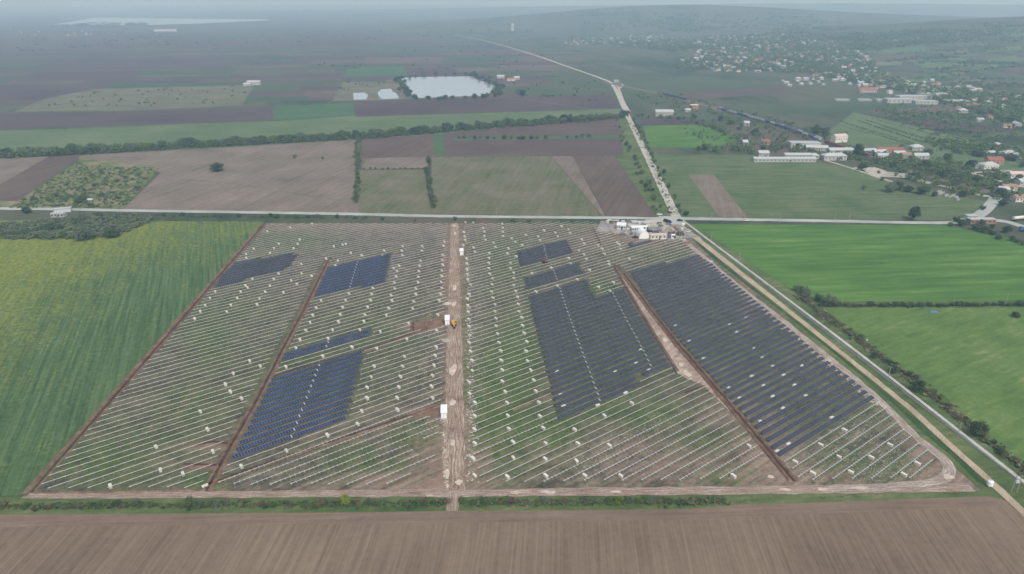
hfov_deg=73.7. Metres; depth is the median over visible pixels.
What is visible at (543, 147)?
ploughed field
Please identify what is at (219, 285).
solar panel row
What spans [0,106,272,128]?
ploughed strip
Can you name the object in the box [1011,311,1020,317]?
broadleaf tree
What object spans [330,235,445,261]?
mounting row
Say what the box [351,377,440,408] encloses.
mounting row
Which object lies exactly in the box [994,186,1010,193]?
house
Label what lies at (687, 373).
mud crust
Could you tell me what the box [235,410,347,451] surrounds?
solar panel row
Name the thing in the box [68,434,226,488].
mounting row
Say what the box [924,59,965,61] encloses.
hill field
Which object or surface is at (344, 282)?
solar panel row
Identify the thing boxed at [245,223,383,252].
mounting row
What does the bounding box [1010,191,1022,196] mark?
broadleaf tree
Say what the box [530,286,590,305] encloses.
solar panel row
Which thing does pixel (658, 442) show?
mounting row
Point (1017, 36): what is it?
hill field
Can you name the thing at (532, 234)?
mounting row
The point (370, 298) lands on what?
mounting row
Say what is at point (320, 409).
solar panel row
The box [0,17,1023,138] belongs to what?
fields
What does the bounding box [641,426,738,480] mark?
mounting row
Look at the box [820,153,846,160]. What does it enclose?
store
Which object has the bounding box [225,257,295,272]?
solar panel row
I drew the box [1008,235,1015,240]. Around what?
broadleaf tree
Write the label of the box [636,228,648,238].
storage tent
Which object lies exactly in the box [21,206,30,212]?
broadleaf tree
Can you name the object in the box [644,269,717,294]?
solar panel row
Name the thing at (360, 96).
pond water
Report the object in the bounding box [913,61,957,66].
hill field
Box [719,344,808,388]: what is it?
solar panel row
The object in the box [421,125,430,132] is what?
broadleaf tree
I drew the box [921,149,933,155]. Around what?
broadleaf tree
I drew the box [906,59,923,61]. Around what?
hill field
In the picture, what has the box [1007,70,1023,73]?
hill field
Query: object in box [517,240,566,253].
solar panel row
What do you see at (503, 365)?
mounting row
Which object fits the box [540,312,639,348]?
solar panel row
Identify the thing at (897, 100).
factory hall
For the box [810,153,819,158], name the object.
house
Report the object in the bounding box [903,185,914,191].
broadleaf tree
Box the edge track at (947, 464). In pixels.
[682,239,955,491]
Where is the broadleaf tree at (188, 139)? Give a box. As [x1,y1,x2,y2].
[182,137,195,145]
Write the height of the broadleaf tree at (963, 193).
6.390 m
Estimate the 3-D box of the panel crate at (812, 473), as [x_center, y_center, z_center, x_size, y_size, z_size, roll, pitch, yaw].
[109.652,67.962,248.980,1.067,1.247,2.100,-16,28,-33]
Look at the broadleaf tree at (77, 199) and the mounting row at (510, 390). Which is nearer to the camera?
the mounting row at (510, 390)
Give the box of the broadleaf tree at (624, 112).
[619,109,629,114]
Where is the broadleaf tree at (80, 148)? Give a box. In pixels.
[76,145,86,153]
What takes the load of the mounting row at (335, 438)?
on the site ground at (759, 469)
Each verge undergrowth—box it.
[0,497,446,511]
[111,212,366,218]
[463,495,729,508]
[734,491,964,502]
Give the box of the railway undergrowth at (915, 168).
[864,157,991,189]
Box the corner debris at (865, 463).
[795,428,916,491]
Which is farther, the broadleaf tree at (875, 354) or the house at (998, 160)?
the house at (998, 160)
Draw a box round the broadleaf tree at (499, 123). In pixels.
[494,120,502,125]
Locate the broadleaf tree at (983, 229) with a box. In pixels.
[978,226,989,232]
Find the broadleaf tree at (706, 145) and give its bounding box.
[701,143,710,149]
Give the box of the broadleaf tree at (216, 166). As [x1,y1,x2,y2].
[209,162,223,171]
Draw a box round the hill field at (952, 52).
[946,49,968,53]
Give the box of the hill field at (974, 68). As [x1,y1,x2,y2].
[973,65,1010,69]
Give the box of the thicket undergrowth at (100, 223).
[0,213,153,239]
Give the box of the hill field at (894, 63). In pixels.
[876,61,901,65]
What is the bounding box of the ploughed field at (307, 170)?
[78,140,358,212]
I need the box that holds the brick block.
[690,104,698,108]
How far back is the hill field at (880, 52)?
1930.62 m
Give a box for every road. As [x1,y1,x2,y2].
[0,207,956,223]
[22,483,975,498]
[458,35,679,215]
[679,224,1023,515]
[854,167,995,196]
[950,196,1001,221]
[996,219,1023,226]
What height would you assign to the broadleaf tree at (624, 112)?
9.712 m
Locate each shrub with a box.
[0,230,15,236]
[14,228,32,234]
[19,502,29,509]
[27,146,38,151]
[32,231,46,237]
[58,231,67,237]
[68,228,97,240]
[69,212,88,220]
[91,211,101,215]
[102,143,110,150]
[110,499,120,505]
[181,494,194,505]
[315,498,327,505]
[340,494,351,504]
[364,497,371,503]
[443,496,453,504]
[458,496,466,503]
[477,496,489,505]
[508,496,516,504]
[539,496,549,503]
[581,496,593,504]
[606,496,613,503]
[614,495,623,503]
[645,497,653,503]
[801,288,812,297]
[814,293,821,301]
[820,293,832,303]
[829,296,838,303]
[857,333,865,338]
[897,165,905,172]
[938,393,945,399]
[951,177,963,185]
[990,171,1000,177]
[1014,299,1023,305]
[1016,159,1023,166]
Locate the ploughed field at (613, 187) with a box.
[573,155,654,215]
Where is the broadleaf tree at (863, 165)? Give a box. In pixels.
[856,162,868,168]
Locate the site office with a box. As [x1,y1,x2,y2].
[649,233,666,238]
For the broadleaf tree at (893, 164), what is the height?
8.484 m
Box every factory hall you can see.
[833,99,849,100]
[856,87,876,92]
[856,98,871,100]
[882,98,914,102]
[893,95,932,99]
[912,100,937,103]
[916,92,951,97]
[941,99,968,104]
[964,103,980,108]
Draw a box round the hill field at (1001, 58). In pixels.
[988,55,1016,61]
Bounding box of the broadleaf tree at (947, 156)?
[942,152,952,158]
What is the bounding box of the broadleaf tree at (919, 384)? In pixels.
[912,378,926,391]
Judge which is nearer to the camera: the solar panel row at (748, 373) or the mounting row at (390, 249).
the solar panel row at (748, 373)
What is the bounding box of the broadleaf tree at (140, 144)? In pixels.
[135,142,145,147]
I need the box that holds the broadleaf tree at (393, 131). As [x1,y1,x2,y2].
[386,128,398,135]
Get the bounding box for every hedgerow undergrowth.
[0,113,618,158]
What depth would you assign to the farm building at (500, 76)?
1498.50 m
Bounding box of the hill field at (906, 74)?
[893,73,912,76]
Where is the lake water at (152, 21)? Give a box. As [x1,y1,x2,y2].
[54,18,266,25]
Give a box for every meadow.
[359,170,430,213]
[362,157,427,168]
[431,156,600,215]
[651,155,984,219]
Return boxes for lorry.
[1012,216,1023,220]
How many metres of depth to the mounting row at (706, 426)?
263.25 m
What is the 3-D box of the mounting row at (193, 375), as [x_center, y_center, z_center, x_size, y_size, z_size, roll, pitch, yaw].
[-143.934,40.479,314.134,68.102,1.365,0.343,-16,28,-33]
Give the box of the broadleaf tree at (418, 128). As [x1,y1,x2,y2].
[414,125,423,131]
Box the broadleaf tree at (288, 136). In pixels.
[282,134,292,141]
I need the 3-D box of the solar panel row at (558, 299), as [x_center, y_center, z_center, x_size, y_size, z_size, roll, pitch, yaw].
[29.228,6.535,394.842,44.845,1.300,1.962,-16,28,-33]
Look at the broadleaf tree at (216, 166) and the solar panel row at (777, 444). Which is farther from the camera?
the broadleaf tree at (216, 166)
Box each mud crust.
[443,469,448,477]
[449,365,456,374]
[541,490,554,493]
[683,370,691,376]
[849,486,868,488]
[944,474,954,478]
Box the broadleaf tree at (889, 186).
[884,183,898,191]
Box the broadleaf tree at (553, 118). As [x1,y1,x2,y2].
[548,116,558,121]
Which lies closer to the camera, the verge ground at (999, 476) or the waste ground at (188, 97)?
the verge ground at (999, 476)
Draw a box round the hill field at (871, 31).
[862,30,908,33]
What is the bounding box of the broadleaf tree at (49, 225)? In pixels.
[39,221,62,229]
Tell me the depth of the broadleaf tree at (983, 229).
506.36 m
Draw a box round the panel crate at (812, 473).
[809,470,815,475]
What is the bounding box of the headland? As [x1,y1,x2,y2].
[0,497,1000,526]
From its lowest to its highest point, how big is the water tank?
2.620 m
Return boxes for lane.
[821,159,895,182]
[971,170,1023,187]
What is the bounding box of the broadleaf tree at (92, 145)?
[83,142,98,149]
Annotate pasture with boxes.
[824,307,1023,466]
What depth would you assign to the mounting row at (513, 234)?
500.14 m
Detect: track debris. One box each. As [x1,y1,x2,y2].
[440,420,448,485]
[460,249,478,482]
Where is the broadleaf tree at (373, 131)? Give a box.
[369,128,381,134]
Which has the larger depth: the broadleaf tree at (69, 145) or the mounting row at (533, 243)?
the broadleaf tree at (69, 145)
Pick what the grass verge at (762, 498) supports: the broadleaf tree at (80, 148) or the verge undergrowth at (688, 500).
the verge undergrowth at (688, 500)
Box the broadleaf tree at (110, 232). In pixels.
[103,228,118,237]
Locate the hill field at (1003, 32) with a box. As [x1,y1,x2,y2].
[985,31,1023,34]
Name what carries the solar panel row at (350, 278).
on the site ground at (759, 469)
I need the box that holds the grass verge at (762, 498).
[0,491,993,514]
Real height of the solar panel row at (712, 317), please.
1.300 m
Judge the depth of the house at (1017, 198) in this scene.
584.47 m
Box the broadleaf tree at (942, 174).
[936,170,946,177]
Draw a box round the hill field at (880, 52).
[866,51,907,53]
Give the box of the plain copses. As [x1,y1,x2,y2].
[0,21,604,105]
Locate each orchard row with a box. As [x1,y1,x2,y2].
[841,121,912,142]
[850,128,936,150]
[857,120,922,142]
[866,119,936,141]
[874,126,945,148]
[881,124,952,148]
[890,117,969,141]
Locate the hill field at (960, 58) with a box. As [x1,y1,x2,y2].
[947,57,974,59]
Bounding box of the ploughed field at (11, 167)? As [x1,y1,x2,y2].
[0,156,48,183]
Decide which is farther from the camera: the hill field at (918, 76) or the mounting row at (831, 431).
the hill field at (918, 76)
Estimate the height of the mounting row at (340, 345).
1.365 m
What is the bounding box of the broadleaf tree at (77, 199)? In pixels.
[72,195,89,202]
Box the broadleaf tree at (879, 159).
[875,157,882,163]
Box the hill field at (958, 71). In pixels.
[949,69,964,73]
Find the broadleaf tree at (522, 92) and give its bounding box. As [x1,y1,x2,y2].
[519,89,525,95]
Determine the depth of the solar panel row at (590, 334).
351.60 m
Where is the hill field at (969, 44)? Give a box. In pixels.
[955,42,987,46]
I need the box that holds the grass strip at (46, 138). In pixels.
[0,109,621,153]
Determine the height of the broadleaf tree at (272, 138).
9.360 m
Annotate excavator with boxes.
[451,320,456,328]
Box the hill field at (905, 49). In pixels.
[880,46,923,53]
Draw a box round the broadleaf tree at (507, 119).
[503,117,511,125]
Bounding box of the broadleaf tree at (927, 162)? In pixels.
[919,159,932,165]
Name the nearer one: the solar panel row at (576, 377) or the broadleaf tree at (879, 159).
the solar panel row at (576, 377)
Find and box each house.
[743,121,749,125]
[759,139,770,144]
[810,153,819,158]
[830,133,847,142]
[863,148,875,153]
[871,149,887,154]
[875,153,888,158]
[876,147,904,152]
[892,150,905,155]
[898,152,912,157]
[908,144,923,150]
[912,153,929,158]
[958,108,967,112]
[975,118,983,121]
[979,160,998,169]
[984,156,1004,164]
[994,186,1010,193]
[997,149,1018,158]
[999,184,1018,190]
[1005,171,1023,177]
[1010,194,1023,201]
[1012,121,1021,126]
[1014,178,1023,185]
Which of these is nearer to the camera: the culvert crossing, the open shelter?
the culvert crossing
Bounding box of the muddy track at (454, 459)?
[442,223,465,489]
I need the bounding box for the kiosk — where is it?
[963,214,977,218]
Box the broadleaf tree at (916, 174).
[911,170,922,178]
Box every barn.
[751,157,816,161]
[757,150,769,156]
[782,153,810,156]
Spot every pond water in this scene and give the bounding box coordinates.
[353,93,367,99]
[377,89,398,98]
[402,76,495,97]
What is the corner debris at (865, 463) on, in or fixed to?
on the site ground at (759, 469)
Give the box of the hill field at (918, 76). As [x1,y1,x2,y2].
[900,74,936,77]
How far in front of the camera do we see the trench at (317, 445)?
265.79 m
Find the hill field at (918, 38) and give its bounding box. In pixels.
[886,37,923,41]
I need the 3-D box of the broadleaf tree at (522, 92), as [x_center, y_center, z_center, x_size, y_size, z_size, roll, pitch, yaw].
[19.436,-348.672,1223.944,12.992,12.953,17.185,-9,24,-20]
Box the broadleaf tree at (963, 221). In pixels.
[957,219,966,225]
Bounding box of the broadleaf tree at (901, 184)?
[890,180,905,189]
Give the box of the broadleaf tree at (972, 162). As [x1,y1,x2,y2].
[965,160,978,166]
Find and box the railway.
[603,82,1023,203]
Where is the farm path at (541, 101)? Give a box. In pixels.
[492,98,593,109]
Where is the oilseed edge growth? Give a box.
[629,123,677,212]
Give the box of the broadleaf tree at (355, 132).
[351,129,359,136]
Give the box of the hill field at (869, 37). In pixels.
[860,37,879,40]
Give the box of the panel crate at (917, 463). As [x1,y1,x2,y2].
[914,460,920,466]
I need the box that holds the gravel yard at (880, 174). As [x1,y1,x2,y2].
[863,166,905,177]
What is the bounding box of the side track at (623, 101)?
[617,86,629,110]
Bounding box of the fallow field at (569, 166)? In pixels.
[552,156,604,215]
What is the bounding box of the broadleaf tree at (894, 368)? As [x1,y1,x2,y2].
[890,365,897,372]
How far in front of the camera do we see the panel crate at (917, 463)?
253.81 m
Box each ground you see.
[0,2,1023,507]
[0,158,159,208]
[14,85,253,111]
[35,223,980,491]
[332,77,413,101]
[685,224,1023,506]
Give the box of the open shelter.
[631,225,643,230]
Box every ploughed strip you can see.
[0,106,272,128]
[0,155,80,200]
[353,94,619,116]
[640,117,703,125]
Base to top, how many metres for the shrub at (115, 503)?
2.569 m
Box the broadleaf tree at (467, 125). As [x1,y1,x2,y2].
[461,123,471,128]
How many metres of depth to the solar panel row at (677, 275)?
426.08 m
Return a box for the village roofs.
[2,28,1023,105]
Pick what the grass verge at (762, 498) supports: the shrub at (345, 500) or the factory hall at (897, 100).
the shrub at (345, 500)
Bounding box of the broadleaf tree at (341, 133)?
[337,130,349,136]
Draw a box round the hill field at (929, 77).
[918,74,957,80]
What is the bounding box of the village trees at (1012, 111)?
[560,10,1023,198]
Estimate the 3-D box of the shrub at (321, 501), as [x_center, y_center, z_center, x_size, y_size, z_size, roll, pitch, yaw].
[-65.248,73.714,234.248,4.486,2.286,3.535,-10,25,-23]
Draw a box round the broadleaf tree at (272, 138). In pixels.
[268,135,277,141]
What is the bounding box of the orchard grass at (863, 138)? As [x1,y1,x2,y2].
[821,112,1023,173]
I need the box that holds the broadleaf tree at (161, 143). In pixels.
[158,141,167,146]
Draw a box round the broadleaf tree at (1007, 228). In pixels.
[1003,226,1012,231]
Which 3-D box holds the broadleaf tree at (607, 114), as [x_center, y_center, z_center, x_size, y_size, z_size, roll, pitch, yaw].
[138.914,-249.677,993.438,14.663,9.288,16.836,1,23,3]
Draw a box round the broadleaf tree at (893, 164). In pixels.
[889,162,896,167]
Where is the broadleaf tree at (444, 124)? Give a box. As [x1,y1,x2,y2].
[441,122,450,128]
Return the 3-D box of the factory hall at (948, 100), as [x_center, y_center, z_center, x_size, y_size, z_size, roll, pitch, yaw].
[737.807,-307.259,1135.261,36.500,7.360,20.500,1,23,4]
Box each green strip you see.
[433,134,444,156]
[453,135,621,139]
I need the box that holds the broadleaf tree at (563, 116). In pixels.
[559,114,568,120]
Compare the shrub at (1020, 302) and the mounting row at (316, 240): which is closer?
the shrub at (1020, 302)
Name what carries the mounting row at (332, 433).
on the site ground at (759, 469)
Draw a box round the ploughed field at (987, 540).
[0,496,1023,573]
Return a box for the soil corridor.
[619,271,727,408]
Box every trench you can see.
[30,223,264,492]
[183,463,216,465]
[197,441,230,444]
[205,260,328,490]
[208,404,439,483]
[273,333,410,376]
[614,267,676,370]
[623,273,795,481]
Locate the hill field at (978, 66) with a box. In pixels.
[967,64,999,67]
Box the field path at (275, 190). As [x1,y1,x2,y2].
[190,180,355,202]
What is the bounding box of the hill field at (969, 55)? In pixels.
[956,54,979,57]
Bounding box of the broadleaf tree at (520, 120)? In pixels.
[516,118,523,123]
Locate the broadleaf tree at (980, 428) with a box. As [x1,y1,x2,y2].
[967,420,990,436]
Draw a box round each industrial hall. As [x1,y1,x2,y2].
[654,109,673,115]
[787,141,821,148]
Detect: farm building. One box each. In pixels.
[246,80,260,84]
[497,75,504,78]
[804,145,828,150]
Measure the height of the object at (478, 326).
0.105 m
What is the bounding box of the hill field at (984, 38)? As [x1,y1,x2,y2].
[954,35,989,39]
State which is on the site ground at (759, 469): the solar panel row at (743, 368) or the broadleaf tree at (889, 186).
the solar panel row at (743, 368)
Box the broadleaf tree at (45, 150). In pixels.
[40,147,50,155]
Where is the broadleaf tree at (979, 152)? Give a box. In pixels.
[975,149,985,155]
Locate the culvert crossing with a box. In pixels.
[446,493,458,510]
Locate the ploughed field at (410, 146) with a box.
[362,134,434,157]
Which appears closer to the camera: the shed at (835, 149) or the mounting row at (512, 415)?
the mounting row at (512, 415)
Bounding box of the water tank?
[986,480,993,486]
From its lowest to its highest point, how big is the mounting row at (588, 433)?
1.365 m
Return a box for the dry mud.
[413,468,452,489]
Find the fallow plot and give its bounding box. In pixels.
[689,174,747,217]
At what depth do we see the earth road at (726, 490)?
240.10 m
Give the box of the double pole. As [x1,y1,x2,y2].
[1010,475,1023,491]
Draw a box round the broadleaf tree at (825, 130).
[821,127,830,135]
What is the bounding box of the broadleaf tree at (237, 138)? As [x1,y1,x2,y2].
[231,135,244,143]
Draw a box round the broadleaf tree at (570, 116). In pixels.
[567,114,575,119]
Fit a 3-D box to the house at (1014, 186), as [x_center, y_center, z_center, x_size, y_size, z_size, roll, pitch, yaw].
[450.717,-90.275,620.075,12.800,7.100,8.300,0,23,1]
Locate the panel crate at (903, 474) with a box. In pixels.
[900,471,907,477]
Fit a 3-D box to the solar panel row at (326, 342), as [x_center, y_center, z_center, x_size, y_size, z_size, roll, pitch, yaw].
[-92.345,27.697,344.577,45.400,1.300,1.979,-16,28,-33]
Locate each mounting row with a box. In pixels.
[42,420,234,484]
[48,413,239,475]
[49,427,230,487]
[57,407,242,466]
[67,401,244,460]
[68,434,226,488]
[71,395,248,450]
[79,389,252,443]
[85,383,256,435]
[87,441,223,487]
[88,378,257,430]
[97,372,262,423]
[101,367,265,415]
[107,448,220,489]
[109,362,268,408]
[113,358,267,402]
[116,353,271,399]
[124,348,274,392]
[129,455,217,486]
[131,344,275,384]
[134,339,279,379]
[137,335,281,375]
[144,331,283,368]
[145,327,284,365]
[148,464,210,487]
[150,323,287,359]
[155,319,289,356]
[160,315,292,351]
[164,312,291,346]
[168,308,295,342]
[171,304,298,336]
[173,301,299,333]
[177,297,303,328]
[180,294,303,324]
[184,291,304,320]
[188,288,306,316]
[192,285,307,312]
[193,282,308,309]
[198,279,310,305]
[202,276,312,302]
[204,273,314,298]
[206,271,312,295]
[208,268,315,293]
[214,265,318,288]
[219,399,440,481]
[222,393,441,474]
[228,388,439,465]
[233,416,411,483]
[237,223,419,260]
[242,223,392,253]
[242,223,401,255]
[242,223,410,257]
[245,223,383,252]
[247,223,375,249]
[248,223,366,246]
[250,416,427,486]
[253,223,357,243]
[262,223,428,258]
[269,418,439,486]
[277,329,420,372]
[279,329,408,369]
[281,325,408,364]
[289,304,443,348]
[290,425,437,485]
[292,300,445,343]
[293,231,444,265]
[293,297,444,339]
[294,229,444,261]
[294,294,443,335]
[296,291,443,331]
[297,224,432,252]
[298,225,445,256]
[298,227,445,258]
[299,288,442,328]
[300,285,443,323]
[302,223,445,253]
[302,282,443,321]
[305,279,443,315]
[307,273,444,309]
[307,276,443,311]
[310,268,444,302]
[311,270,445,304]
[312,444,407,484]
[328,449,412,485]
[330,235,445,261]
[331,237,444,262]
[333,239,445,264]
[334,233,444,257]
[347,454,418,484]
[350,382,441,414]
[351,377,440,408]
[353,371,442,403]
[357,366,442,395]
[358,356,443,385]
[358,361,442,389]
[361,347,443,375]
[362,352,441,378]
[363,343,442,368]
[364,326,443,350]
[364,339,441,363]
[366,334,443,358]
[366,455,433,484]
[368,330,443,353]
[466,225,596,257]
[466,228,602,262]
[468,227,597,259]
[468,241,617,281]
[468,242,623,284]
[469,221,587,249]
[469,222,591,252]
[469,244,625,287]
[469,246,628,290]
[469,265,612,307]
[469,301,525,318]
[469,311,529,331]
[470,221,569,245]
[470,372,544,402]
[471,268,612,310]
[471,334,536,356]
[471,339,535,361]
[471,343,537,367]
[471,347,539,373]
[471,357,539,382]
[471,376,547,407]
[471,387,549,418]
[471,399,551,432]
[472,225,592,253]
[472,330,534,351]
[472,352,539,376]
[472,361,542,387]
[472,366,543,393]
[472,382,546,413]
[473,393,550,424]
[473,411,554,446]
[474,405,552,438]
[474,417,556,455]
[476,373,672,462]
[479,375,683,467]
[480,378,691,477]
[487,381,700,480]
[507,386,704,480]
[524,391,709,483]
[543,396,715,483]
[564,402,718,481]
[584,238,666,262]
[584,238,675,264]
[584,239,682,267]
[584,408,723,480]
[588,241,684,269]
[604,413,728,479]
[622,420,733,482]
[627,250,693,270]
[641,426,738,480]
[660,432,744,481]
[679,439,749,479]
[700,445,756,480]
[719,452,762,478]
[784,401,879,463]
[792,408,885,469]
[798,414,891,478]
[812,421,897,479]
[832,429,902,479]
[852,434,911,479]
[871,442,918,479]
[890,449,927,477]
[909,459,932,479]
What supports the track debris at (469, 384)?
on the site ground at (759, 469)
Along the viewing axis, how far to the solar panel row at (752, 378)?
316.89 m
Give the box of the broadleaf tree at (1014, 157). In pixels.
[1011,154,1019,160]
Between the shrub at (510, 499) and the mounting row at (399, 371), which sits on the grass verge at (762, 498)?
the shrub at (510, 499)
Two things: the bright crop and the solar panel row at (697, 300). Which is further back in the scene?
the bright crop
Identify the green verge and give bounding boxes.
[615,116,670,216]
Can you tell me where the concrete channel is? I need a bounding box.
[682,221,1023,485]
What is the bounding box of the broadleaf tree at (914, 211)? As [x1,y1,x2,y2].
[908,206,921,219]
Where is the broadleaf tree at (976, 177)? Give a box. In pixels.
[972,175,983,181]
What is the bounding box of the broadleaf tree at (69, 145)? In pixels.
[66,143,78,152]
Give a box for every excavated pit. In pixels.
[412,403,442,417]
[414,316,444,332]
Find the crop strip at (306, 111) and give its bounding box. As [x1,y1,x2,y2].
[273,103,353,119]
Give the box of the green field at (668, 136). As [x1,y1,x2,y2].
[643,125,742,147]
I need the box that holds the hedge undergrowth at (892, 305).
[817,301,1023,307]
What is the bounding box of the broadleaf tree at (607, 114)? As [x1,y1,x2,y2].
[603,112,611,117]
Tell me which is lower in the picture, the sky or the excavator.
the excavator
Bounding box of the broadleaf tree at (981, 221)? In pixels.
[978,219,985,225]
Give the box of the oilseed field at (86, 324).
[0,220,262,495]
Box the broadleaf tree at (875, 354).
[871,351,878,357]
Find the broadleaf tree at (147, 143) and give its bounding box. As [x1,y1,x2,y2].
[143,142,151,148]
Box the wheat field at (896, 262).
[693,224,1023,300]
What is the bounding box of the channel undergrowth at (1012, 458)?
[793,294,1023,472]
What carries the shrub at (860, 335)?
on the verge ground at (999, 476)
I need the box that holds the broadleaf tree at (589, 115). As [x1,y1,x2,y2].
[585,113,593,118]
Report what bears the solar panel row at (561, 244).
on the site ground at (759, 469)
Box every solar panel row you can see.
[215,280,241,286]
[217,268,283,284]
[218,265,289,281]
[219,262,291,278]
[222,260,292,275]
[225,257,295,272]
[228,254,297,269]
[231,254,291,267]
[232,416,345,458]
[234,258,260,264]
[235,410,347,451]
[239,403,348,443]
[243,397,351,436]
[247,391,352,429]
[250,386,354,422]
[253,380,355,415]
[256,375,357,409]
[260,370,359,402]
[263,364,360,397]
[266,360,361,391]
[269,355,362,385]
[271,351,361,380]
[282,333,369,359]
[284,329,370,355]
[314,277,385,295]
[316,274,385,292]
[317,272,386,289]
[319,269,387,286]
[320,266,387,283]
[321,264,388,280]
[323,261,389,277]
[324,259,389,274]
[326,256,390,271]
[327,254,390,269]
[362,280,385,286]
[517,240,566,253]
[517,242,567,255]
[518,244,569,258]
[518,246,569,260]
[519,249,570,263]
[520,251,572,265]
[524,263,579,279]
[525,266,579,282]
[525,271,583,288]
[526,268,581,285]
[528,280,587,297]
[530,282,587,301]
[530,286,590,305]
[531,288,590,308]
[532,291,593,311]
[533,294,594,315]
[534,288,624,318]
[534,292,626,323]
[535,295,628,327]
[536,298,629,331]
[537,302,632,335]
[538,305,634,339]
[540,308,636,343]
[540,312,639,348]
[542,316,641,352]
[542,319,643,357]
[544,323,646,362]
[545,327,649,367]
[546,331,651,372]
[548,335,653,377]
[549,339,656,382]
[551,344,659,388]
[552,348,661,394]
[553,353,663,400]
[554,357,666,406]
[556,376,635,412]
[557,382,638,418]
[629,240,651,246]
[630,262,665,273]
[632,254,699,276]
[634,257,702,279]
[636,259,706,281]
[638,261,709,284]
[640,263,713,287]
[642,266,715,291]
[643,362,670,374]
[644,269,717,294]
[646,271,720,297]
[648,274,724,301]
[651,276,728,304]
[652,279,732,307]
[655,282,734,311]
[658,285,738,314]
[661,288,741,318]
[664,290,744,322]
[667,294,748,325]
[670,297,752,330]
[673,300,756,333]
[677,303,760,337]
[680,306,764,341]
[684,309,768,345]
[687,313,771,349]
[691,317,776,353]
[695,320,780,358]
[698,324,785,362]
[702,327,790,367]
[706,331,794,372]
[710,335,799,377]
[715,340,803,382]
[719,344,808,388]
[724,347,813,392]
[729,352,819,398]
[733,356,824,403]
[739,360,830,409]
[744,365,835,415]
[749,370,841,421]
[754,374,849,427]
[760,379,855,434]
[765,384,861,441]
[771,390,867,448]
[777,395,873,455]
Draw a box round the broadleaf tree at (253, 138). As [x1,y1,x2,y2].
[249,136,258,142]
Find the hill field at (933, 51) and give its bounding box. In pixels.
[907,50,945,52]
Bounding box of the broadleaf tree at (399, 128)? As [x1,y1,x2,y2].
[395,126,406,132]
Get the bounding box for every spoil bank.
[21,223,263,493]
[31,223,266,493]
[33,489,204,493]
[181,465,218,467]
[195,442,227,447]
[202,260,326,491]
[208,260,329,491]
[209,405,440,485]
[276,334,414,376]
[410,323,412,333]
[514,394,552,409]
[590,228,599,244]
[615,267,678,370]
[620,273,792,481]
[625,273,798,480]
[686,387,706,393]
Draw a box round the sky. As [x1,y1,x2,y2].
[0,0,1023,2]
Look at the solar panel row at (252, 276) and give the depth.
425.64 m
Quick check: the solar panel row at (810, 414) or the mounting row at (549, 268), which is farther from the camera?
the mounting row at (549, 268)
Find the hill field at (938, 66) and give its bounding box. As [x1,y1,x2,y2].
[921,63,963,67]
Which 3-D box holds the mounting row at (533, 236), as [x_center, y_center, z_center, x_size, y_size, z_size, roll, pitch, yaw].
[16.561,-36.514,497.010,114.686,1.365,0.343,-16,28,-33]
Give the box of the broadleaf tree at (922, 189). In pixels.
[915,185,931,193]
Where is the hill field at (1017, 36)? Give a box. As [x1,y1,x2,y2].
[1008,35,1023,37]
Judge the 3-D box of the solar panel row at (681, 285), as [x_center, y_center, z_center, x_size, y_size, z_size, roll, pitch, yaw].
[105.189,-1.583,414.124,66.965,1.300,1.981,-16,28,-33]
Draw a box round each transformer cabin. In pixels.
[440,404,446,419]
[445,315,449,325]
[459,248,463,255]
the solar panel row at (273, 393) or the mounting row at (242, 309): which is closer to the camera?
the solar panel row at (273, 393)
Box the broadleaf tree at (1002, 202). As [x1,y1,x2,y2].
[998,199,1008,205]
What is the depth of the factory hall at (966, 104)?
1083.36 m
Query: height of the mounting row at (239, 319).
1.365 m
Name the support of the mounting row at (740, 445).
on the site ground at (759, 469)
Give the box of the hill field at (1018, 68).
[1005,66,1023,71]
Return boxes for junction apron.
[646,220,668,226]
[659,216,683,223]
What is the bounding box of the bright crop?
[343,67,407,76]
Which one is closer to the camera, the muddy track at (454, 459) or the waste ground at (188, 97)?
the muddy track at (454, 459)
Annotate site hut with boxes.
[617,222,625,229]
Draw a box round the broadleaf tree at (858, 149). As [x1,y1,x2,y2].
[852,143,864,156]
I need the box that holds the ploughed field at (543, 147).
[443,118,622,156]
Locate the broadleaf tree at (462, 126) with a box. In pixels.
[454,122,465,129]
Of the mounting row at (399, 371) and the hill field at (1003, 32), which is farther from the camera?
the hill field at (1003, 32)
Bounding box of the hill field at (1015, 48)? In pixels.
[985,46,1021,51]
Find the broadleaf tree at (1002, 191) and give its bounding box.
[995,187,1006,196]
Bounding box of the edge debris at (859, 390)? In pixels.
[702,262,879,405]
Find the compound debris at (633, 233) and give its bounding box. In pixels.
[600,227,681,242]
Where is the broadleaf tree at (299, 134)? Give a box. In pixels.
[293,131,303,136]
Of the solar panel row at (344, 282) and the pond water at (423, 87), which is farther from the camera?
the pond water at (423, 87)
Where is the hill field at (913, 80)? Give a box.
[905,79,932,81]
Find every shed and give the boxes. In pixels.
[50,211,66,216]
[53,206,71,211]
[154,29,177,31]
[826,147,852,152]
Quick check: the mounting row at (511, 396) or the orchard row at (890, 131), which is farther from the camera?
the orchard row at (890, 131)
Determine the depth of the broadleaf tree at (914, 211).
532.79 m
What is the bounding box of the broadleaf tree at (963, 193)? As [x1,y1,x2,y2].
[957,190,969,196]
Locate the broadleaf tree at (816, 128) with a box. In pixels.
[810,124,821,134]
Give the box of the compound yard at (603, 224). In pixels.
[596,221,699,238]
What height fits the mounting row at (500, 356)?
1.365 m
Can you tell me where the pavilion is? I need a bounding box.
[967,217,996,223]

